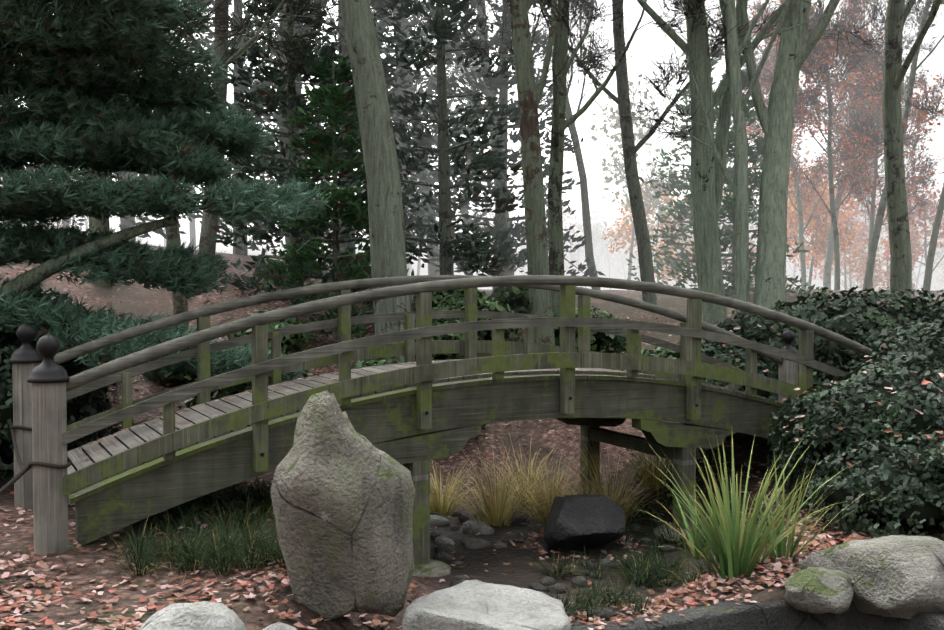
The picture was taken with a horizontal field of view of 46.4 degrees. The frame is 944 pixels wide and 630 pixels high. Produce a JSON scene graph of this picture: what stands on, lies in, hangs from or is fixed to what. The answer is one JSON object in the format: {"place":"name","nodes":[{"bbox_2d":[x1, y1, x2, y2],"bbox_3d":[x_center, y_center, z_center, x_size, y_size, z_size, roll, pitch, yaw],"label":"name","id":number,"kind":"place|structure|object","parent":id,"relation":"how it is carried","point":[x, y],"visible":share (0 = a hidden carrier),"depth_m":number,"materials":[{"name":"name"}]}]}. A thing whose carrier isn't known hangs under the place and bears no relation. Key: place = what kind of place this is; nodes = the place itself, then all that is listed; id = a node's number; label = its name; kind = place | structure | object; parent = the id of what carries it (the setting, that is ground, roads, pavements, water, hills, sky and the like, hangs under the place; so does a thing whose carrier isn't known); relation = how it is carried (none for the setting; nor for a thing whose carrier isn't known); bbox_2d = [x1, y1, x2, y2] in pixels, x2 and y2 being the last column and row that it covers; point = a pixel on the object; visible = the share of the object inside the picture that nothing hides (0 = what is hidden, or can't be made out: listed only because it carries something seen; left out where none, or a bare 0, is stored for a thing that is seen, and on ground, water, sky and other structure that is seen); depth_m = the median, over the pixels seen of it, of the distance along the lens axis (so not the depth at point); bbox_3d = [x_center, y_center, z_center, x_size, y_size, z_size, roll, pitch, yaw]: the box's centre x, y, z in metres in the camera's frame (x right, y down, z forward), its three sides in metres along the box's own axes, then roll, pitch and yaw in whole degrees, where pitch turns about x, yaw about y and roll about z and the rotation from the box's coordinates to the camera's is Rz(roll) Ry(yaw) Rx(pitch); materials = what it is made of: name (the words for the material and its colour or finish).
{"place":"outdoors","nodes":[
{"label":"outdoors","id":0,"kind":"place"},
{"bbox_2d":[0,201,943,629],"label":"ground","id":1,"kind":"structure","parent":0,"point":[484,563],"depth_m":11.77,"materials":[{"name":"brown soil"}]},
{"bbox_2d":[139,601,245,629],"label":"rock","id":2,"kind":"object","parent":1,"relation":"on","point":[204,615],"visible":1,"depth_m":6.32,"materials":[{"name":"grey stone"}]},
{"bbox_2d":[43,0,513,328],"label":"tree group","id":3,"kind":"object","parent":1,"relation":"on","point":[180,304],"visible":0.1,"depth_m":21.97,"materials":[{"name":"grey plant"}]},
{"bbox_2d":[263,622,296,629],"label":"rock","id":4,"kind":"object","parent":1,"relation":"on","point":[278,626],"visible":1,"depth_m":6.91,"materials":[{"name":"grey stone"}]},
{"bbox_2d":[270,390,415,620],"bbox_3d":[-0.893,1.327,7.682,0.993,1.641,0.703,0,2,-1],"label":"standing rock","id":5,"kind":"object","parent":1,"relation":"on","point":[342,490],"visible":1,"depth_m":7.49,"materials":[{"name":"grey stone"}]},
{"bbox_2d":[339,0,409,363],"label":"tree","id":6,"kind":"object","parent":1,"relation":"on","point":[387,236],"visible":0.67,"depth_m":16.72,"materials":[{"name":"grey plant"}]},
{"bbox_2d":[0,0,823,388],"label":"conifer tree","id":7,"kind":"object","parent":1,"relation":"on","point":[118,120],"depth_m":14.53,"materials":[{"name":"plant"}]},
{"bbox_2d":[412,559,450,576],"bbox_3d":[-0.517,2.420,10.377,0.658,0.195,0.602,0,2,-1],"label":"rock","id":8,"kind":"object","parent":1,"relation":"on","point":[435,568],"visible":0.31,"depth_m":10.22,"materials":[{"name":"grey stone"}]},
{"bbox_2d":[430,530,441,540],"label":"rock","id":9,"kind":"object","parent":1,"relation":"on","point":[434,534],"visible":0.38,"depth_m":11.58,"materials":[{"name":"grey stone"}]},
{"bbox_2d":[430,515,449,525],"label":"rock","id":10,"kind":"object","parent":1,"relation":"on","point":[436,520],"visible":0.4,"depth_m":12.18,"materials":[{"name":"grey stone"}]},
{"bbox_2d":[435,536,454,544],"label":"rock","id":11,"kind":"object","parent":1,"relation":"on","point":[439,540],"visible":0.52,"depth_m":11.34,"materials":[{"name":"grey stone"}]},
{"bbox_2d":[434,543,457,552],"bbox_3d":[-0.264,2.346,10.997,0.240,0.129,0.196,0,2,-1],"label":"rock","id":12,"kind":"object","parent":1,"relation":"on","point":[446,547],"visible":0.75,"depth_m":10.93,"materials":[{"name":"grey stone"}]},
{"bbox_2d":[0,275,920,564],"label":"bridge","id":13,"kind":"structure","parent":1,"relation":"on","point":[416,411],"depth_m":10.56,"materials":[{"name":"grey wood"}]},
{"bbox_2d":[0,262,943,629],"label":"fallen leaves","id":14,"kind":"object","parent":1,"relation":"on","point":[826,538],"visible":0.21,"depth_m":8.55,"materials":[{"name":"brown plant"}]},
{"bbox_2d":[0,284,943,540],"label":"shrub","id":15,"kind":"object","parent":1,"relation":"on","point":[927,510],"visible":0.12,"depth_m":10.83,"materials":[{"name":"green plant"}]},
{"bbox_2d":[462,520,485,529],"bbox_3d":[0.029,2.346,12.178,0.276,0.150,0.166,0,2,-1],"label":"rock","id":16,"kind":"object","parent":1,"relation":"on","point":[474,525],"visible":0.48,"depth_m":12.13,"materials":[{"name":"grey stone"}]},
{"bbox_2d":[402,580,570,629],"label":"boulder","id":17,"kind":"object","parent":1,"relation":"on","point":[472,605],"visible":1,"depth_m":7.48,"materials":[{"name":"grey stone"}]},
{"bbox_2d":[479,525,493,534],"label":"rock","id":18,"kind":"object","parent":1,"relation":"on","point":[486,530],"visible":0.88,"depth_m":11.82,"materials":[{"name":"grey stone"}]},
{"bbox_2d":[88,428,886,622],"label":"plant blades","id":19,"kind":"object","parent":1,"relation":"on","point":[736,553],"visible":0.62,"depth_m":9.29,"materials":[{"name":"green plant"}]},
{"bbox_2d":[72,0,943,290],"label":"tree","id":20,"kind":"object","parent":1,"relation":"on","point":[764,76],"depth_m":29.95,"materials":[{"name":"plant"}]},
{"bbox_2d":[503,515,528,524],"bbox_3d":[0.496,2.343,12.505,0.311,0.128,0.277,0,2,-1],"label":"rock","id":21,"kind":"object","parent":1,"relation":"on","point":[517,520],"visible":0.52,"depth_m":12.43,"materials":[{"name":"grey stone"}]},
{"bbox_2d":[503,535,529,542],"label":"rock","id":22,"kind":"object","parent":1,"relation":"on","point":[516,538],"visible":0.58,"depth_m":11.37,"materials":[{"name":"grey stone"}]},
{"bbox_2d":[480,0,556,344],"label":"tree","id":23,"kind":"object","parent":1,"relation":"on","point":[536,233],"visible":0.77,"depth_m":18.53,"materials":[{"name":"grey plant"}]},
{"bbox_2d":[433,511,675,626],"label":"creek pebbles","id":24,"kind":"object","parent":1,"relation":"on","point":[471,543],"visible":0.5,"depth_m":10.58,"materials":[{"name":"stone"}]},
{"bbox_2d":[543,494,625,548],"bbox_3d":[1.149,2.137,11.241,0.872,0.587,0.892,0,2,-1],"label":"dark boulder","id":25,"kind":"object","parent":1,"relation":"on","point":[580,520],"visible":0.96,"depth_m":11.02,"materials":[{"name":"grey stone"}]},
{"bbox_2d":[547,0,682,344],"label":"tree","id":26,"kind":"object","parent":1,"relation":"on","point":[560,57],"visible":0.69,"depth_m":19.80,"materials":[{"name":"grey plant"}]},
{"bbox_2d":[505,0,782,304],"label":"tree","id":27,"kind":"object","parent":1,"relation":"on","point":[630,150],"visible":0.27,"depth_m":23.45,"materials":[{"name":"grey plant"}]},
{"bbox_2d":[619,189,691,283],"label":"maple tree","id":28,"kind":"object","parent":1,"relation":"on","point":[658,225],"visible":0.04,"depth_m":46.10,"materials":[{"name":"plant"}]},
{"bbox_2d":[653,523,703,541],"bbox_3d":[2.260,2.336,11.745,0.663,0.181,0.605,0,2,-1],"label":"rock","id":29,"kind":"object","parent":1,"relation":"on","point":[671,530],"visible":0.27,"depth_m":11.60,"materials":[{"name":"grey stone"}]},
{"bbox_2d":[449,0,943,292],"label":"bare tree","id":30,"kind":"object","parent":1,"relation":"on","point":[869,271],"visible":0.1,"depth_m":28.72,"materials":[{"name":"grey plant"}]},
{"bbox_2d":[636,0,823,344],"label":"tree","id":31,"kind":"object","parent":1,"relation":"on","point":[707,178],"visible":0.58,"depth_m":19.71,"materials":[{"name":"grey plant"}]},
{"bbox_2d":[570,599,943,629],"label":"pool kerb","id":32,"kind":"structure","parent":1,"relation":"on","point":[773,615],"depth_m":7.86,"materials":[{"name":"stone"}]},
{"bbox_2d":[783,567,853,613],"bbox_3d":[2.528,1.996,8.031,0.479,0.302,0.553,1,2,23],"label":"rock","id":33,"kind":"object","parent":32,"relation":"on","point":[817,590],"visible":1,"depth_m":7.86,"materials":[{"name":"grey stone"}]},
{"bbox_2d":[797,535,943,619],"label":"mossy rock","id":34,"kind":"object","parent":32,"relation":"on","point":[898,576],"visible":0.77,"depth_m":7.95,"materials":[{"name":"grey stone"}]},
{"bbox_2d":[647,0,868,329],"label":"tree","id":35,"kind":"object","parent":1,"relation":"on","point":[795,49],"visible":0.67,"depth_m":18.71,"materials":[{"name":"grey plant"}]},
{"bbox_2d":[792,174,844,287],"bbox_3d":[12.269,-2.710,39.739,2.013,5.023,2.814,0,2,-1],"label":"maple tree","id":36,"kind":"object","parent":1,"relation":"on","point":[810,274],"visible":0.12,"depth_m":39.92,"materials":[{"name":"orange plant"}]},
{"bbox_2d":[723,0,943,293],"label":"tree","id":37,"kind":"object","parent":1,"relation":"on","point":[832,211],"visible":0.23,"depth_m":29.84,"materials":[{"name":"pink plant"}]},
{"bbox_2d":[806,166,871,289],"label":"maple tree","id":38,"kind":"object","parent":1,"relation":"on","point":[845,278],"visible":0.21,"depth_m":48.03,"materials":[{"name":"orange plant"}]},
{"bbox_2d":[854,236,889,289],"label":"maple tree","id":39,"kind":"object","parent":1,"relation":"on","point":[876,270],"visible":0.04,"depth_m":46.12,"materials":[{"name":"orange plant"}]},
{"bbox_2d":[882,0,941,311],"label":"tree","id":40,"kind":"object","parent":1,"relation":"on","point":[894,68],"visible":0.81,"depth_m":21.17,"materials":[{"name":"grey plant"}]},
{"bbox_2d":[910,174,943,272],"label":"maple tree","id":41,"kind":"object","parent":1,"relation":"on","point":[925,244],"visible":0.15,"depth_m":41.88,"materials":[{"name":"orange plant"}]},
{"bbox_2d":[0,0,943,290],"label":"tree","id":42,"kind":"object","parent":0,"point":[600,226],"depth_m":52.10,"materials":[{"name":"plant"}]},
{"bbox_2d":[0,0,943,260],"label":"sky","id":43,"kind":"structure","parent":0,"point":[582,124],"materials":[{"name":"white"}]}
]}

